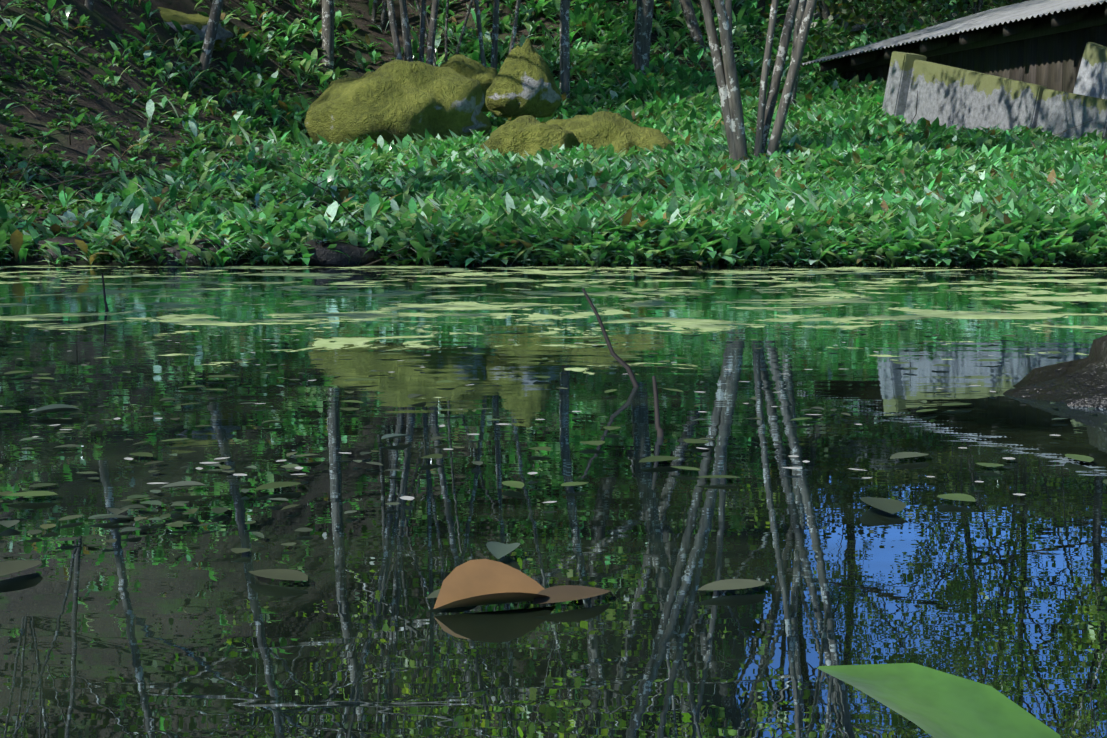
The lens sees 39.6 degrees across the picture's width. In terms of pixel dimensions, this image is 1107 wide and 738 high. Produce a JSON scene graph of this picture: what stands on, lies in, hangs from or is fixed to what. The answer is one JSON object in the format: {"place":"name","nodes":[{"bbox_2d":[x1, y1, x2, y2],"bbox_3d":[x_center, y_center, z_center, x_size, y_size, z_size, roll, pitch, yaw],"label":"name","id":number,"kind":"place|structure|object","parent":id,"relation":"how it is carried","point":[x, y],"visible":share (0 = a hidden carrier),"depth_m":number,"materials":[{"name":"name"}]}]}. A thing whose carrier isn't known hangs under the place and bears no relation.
{"place":"outdoors","nodes":[
{"label":"outdoors","id":0,"kind":"place"},
{"bbox_2d":[0,266,1106,737],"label":"pond water","id":1,"kind":"structure","parent":0,"point":[158,628],"depth_m":1.24,"materials":[{"name":"liquid"}]},
{"bbox_2d":[0,266,1106,608],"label":"floating leaves","id":2,"kind":"object","parent":1,"relation":"on","point":[478,582],"visible":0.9,"depth_m":1.19,"materials":[{"name":"green plant"}]},
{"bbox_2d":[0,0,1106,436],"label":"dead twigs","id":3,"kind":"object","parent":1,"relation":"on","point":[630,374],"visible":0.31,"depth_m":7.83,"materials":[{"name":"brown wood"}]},
{"bbox_2d":[817,663,1060,737],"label":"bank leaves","id":4,"kind":"object","parent":1,"relation":"on","point":[934,703],"visible":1,"depth_m":0.50,"materials":[{"name":"green plant"}]},
{"bbox_2d":[1003,335,1106,407],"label":"rock","id":5,"kind":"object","parent":1,"relation":"in","point":[1082,382],"visible":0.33,"depth_m":1.91,"materials":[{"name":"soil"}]},
{"bbox_2d":[0,0,1106,266],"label":"terrain","id":6,"kind":"structure","parent":0,"point":[112,20],"depth_m":12.19,"materials":[{"name":"soil"}]},
{"bbox_2d":[30,236,94,261],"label":"shore rock","id":7,"kind":"object","parent":6,"relation":"on","point":[66,249],"visible":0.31,"depth_m":6.50,"materials":[{"name":"stone"}]},
{"bbox_2d":[85,0,93,10],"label":"tree","id":8,"kind":"object","parent":6,"relation":"on","point":[89,4],"depth_m":12.83,"materials":[{"name":"grey plant"}]},
{"bbox_2d":[157,6,232,50],"bbox_3d":[-3.773,-3.289,14.841,1.299,0.418,1.024,0,6,2],"label":"outcrop","id":9,"kind":"object","parent":6,"relation":"on","point":[186,22],"visible":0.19,"depth_m":14.63,"materials":[{"name":"grey stone"}]},
{"bbox_2d":[152,238,240,265],"bbox_3d":[-1.508,-0.493,6.506,0.421,0.135,0.260,0,6,2],"label":"shore rock","id":10,"kind":"object","parent":6,"relation":"on","point":[191,259],"visible":0.25,"depth_m":6.41,"materials":[{"name":"stone"}]},
{"bbox_2d":[198,0,223,71],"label":"tree","id":11,"kind":"object","parent":6,"relation":"on","point":[210,34],"visible":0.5,"depth_m":13.80,"materials":[{"name":"grey plant"}]},
{"bbox_2d":[321,0,333,68],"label":"tree","id":12,"kind":"object","parent":6,"relation":"on","point":[328,24],"visible":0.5,"depth_m":16.72,"materials":[{"name":"grey plant"}]},
{"bbox_2d":[297,239,386,265],"bbox_3d":[-0.909,-0.489,6.513,0.449,0.124,0.250,0,6,2],"label":"shore rock","id":13,"kind":"object","parent":6,"relation":"on","point":[323,254],"visible":0.44,"depth_m":6.41,"materials":[{"name":"stone"}]},
{"bbox_2d":[372,0,386,29],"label":"hazel","id":14,"kind":"object","parent":6,"relation":"on","point":[383,14],"visible":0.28,"depth_m":18.07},
{"bbox_2d":[304,59,491,149],"bbox_3d":[-1.335,-2.232,13.234,1.603,0.826,1.237,0,6,2],"label":"boulder","id":15,"kind":"object","parent":6,"relation":"on","point":[400,99],"visible":0.75,"depth_m":12.85,"materials":[{"name":"green stone"}]},
{"bbox_2d":[387,0,439,65],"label":"hazel","id":16,"kind":"object","parent":6,"relation":"on","point":[407,47],"visible":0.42,"depth_m":14.81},
{"bbox_2d":[415,0,473,66],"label":"hazel","id":17,"kind":"object","parent":6,"relation":"on","point":[446,29],"visible":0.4,"depth_m":16.89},
{"bbox_2d":[440,54,496,111],"bbox_3d":[-0.839,-2.691,14.406,0.763,0.523,0.635,0,6,2],"label":"boulder","id":18,"kind":"object","parent":6,"relation":"on","point":[463,65],"visible":0.21,"depth_m":14.17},
{"bbox_2d":[474,0,520,117],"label":"tree trunks","id":19,"kind":"object","parent":6,"relation":"on","point":[494,46],"visible":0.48,"depth_m":15.25,"materials":[{"name":"grey plant"}]},
{"bbox_2d":[485,38,561,117],"bbox_3d":[-0.268,-2.617,13.817,0.689,0.689,0.548,0,6,2],"label":"upright boulder","id":20,"kind":"object","parent":6,"relation":"on","point":[523,83],"visible":0.9,"depth_m":13.66,"materials":[{"name":"green stone"}]},
{"bbox_2d":[480,115,575,158],"bbox_3d":[-0.153,-1.661,11.475,0.686,0.467,0.604,5,8,38],"label":"boulder","id":21,"kind":"object","parent":6,"relation":"on","point":[529,134],"visible":0.44,"depth_m":11.26,"materials":[{"name":"green stone"}]},
{"bbox_2d":[0,0,1106,264],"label":"wild garlic","id":22,"kind":"object","parent":6,"relation":"on","point":[866,152],"visible":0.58,"depth_m":10.37,"materials":[{"name":"green plant"}]},
{"bbox_2d":[0,0,1106,266],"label":"ground plants","id":23,"kind":"object","parent":6,"relation":"on","point":[994,242],"visible":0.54,"depth_m":6.44,"materials":[{"name":"green plant"}]},
{"bbox_2d":[545,117,573,126],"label":"boulder","id":24,"kind":"object","parent":6,"relation":"on","point":[562,122],"visible":0.08,"depth_m":12.24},
{"bbox_2d":[561,111,674,154],"bbox_3d":[0.387,-1.719,11.751,0.895,0.491,0.924,-4,7,-31],"label":"boulder","id":25,"kind":"object","parent":6,"relation":"on","point":[617,131],"visible":0.31,"depth_m":11.48,"materials":[{"name":"green stone"}]},
{"bbox_2d":[631,0,653,74],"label":"tree","id":26,"kind":"object","parent":6,"relation":"on","point":[642,35],"visible":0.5,"depth_m":17.04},
{"bbox_2d":[560,0,741,104],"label":"tree","id":27,"kind":"object","parent":6,"relation":"on","point":[564,50],"depth_m":16.27,"materials":[{"name":"grey plant"}]},
{"bbox_2d":[679,0,705,51],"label":"tree","id":28,"kind":"object","parent":6,"relation":"on","point":[691,19],"visible":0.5,"depth_m":18.53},
{"bbox_2d":[700,0,816,161],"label":"hazel","id":29,"kind":"object","parent":6,"relation":"on","point":[726,75],"visible":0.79,"depth_m":9.58,"materials":[{"name":"grey plant"}]},
{"bbox_2d":[790,0,806,104],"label":"tree","id":30,"kind":"object","parent":6,"relation":"on","point":[800,11],"visible":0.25,"depth_m":15.60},
{"bbox_2d":[818,0,832,34],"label":"tree","id":31,"kind":"object","parent":6,"relation":"on","point":[824,10],"visible":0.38,"depth_m":23.58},
{"bbox_2d":[814,1,870,34],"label":"outcrop","id":32,"kind":"object","parent":6,"relation":"on","point":[856,29],"visible":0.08,"depth_m":24.97,"materials":[{"name":"green plant"}]},
{"bbox_2d":[858,0,935,2],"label":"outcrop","id":33,"kind":"object","parent":6,"relation":"on","point":[895,0],"depth_m":27.85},
{"bbox_2d":[765,0,1029,69],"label":"tree foliage","id":34,"kind":"object","parent":6,"relation":"on","point":[819,36],"visible":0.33,"depth_m":21.56,"materials":[{"name":"green plant"}]},
{"bbox_2d":[820,3,1106,73],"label":"shed frame","id":35,"kind":"object","parent":6,"relation":"on","point":[1072,20],"visible":0.77,"depth_m":14.81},
{"bbox_2d":[802,0,1106,64],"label":"shed roof","id":36,"kind":"structure","parent":35,"relation":"on","point":[1014,12],"depth_m":15.98,"materials":[{"name":"grey metal"}]},
{"bbox_2d":[801,1,1106,64],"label":"roof edge","id":37,"kind":"object","parent":36,"relation":"attached to","point":[1073,8],"visible":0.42,"depth_m":14.67,"materials":[{"name":"grey metal"}]},
{"bbox_2d":[882,51,1047,131],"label":"concrete slab","id":38,"kind":"structure","parent":6,"relation":"on","point":[950,96],"depth_m":13.27,"materials":[{"name":"grey concrete"}]},
{"bbox_2d":[965,0,975,15],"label":"trunk","id":39,"kind":"object","parent":6,"relation":"on","point":[974,7],"visible":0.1,"depth_m":21.53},
{"bbox_2d":[840,4,1106,92],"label":"shed walls","id":40,"kind":"structure","parent":6,"relation":"on","point":[1052,61],"depth_m":14.21,"materials":[{"name":"brown wood"}]},
{"bbox_2d":[976,0,982,12],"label":"hazel","id":41,"kind":"object","parent":6,"relation":"on","point":[979,4],"visible":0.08,"depth_m":22.82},
{"bbox_2d":[1036,89,1106,143],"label":"concrete slab","id":42,"kind":"structure","parent":6,"relation":"on","point":[1060,111],"depth_m":11.79,"materials":[{"name":"grey concrete"}]},
{"bbox_2d":[1073,42,1106,98],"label":"concrete slab","id":43,"kind":"structure","parent":6,"relation":"on","point":[1091,80],"depth_m":12.33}
]}

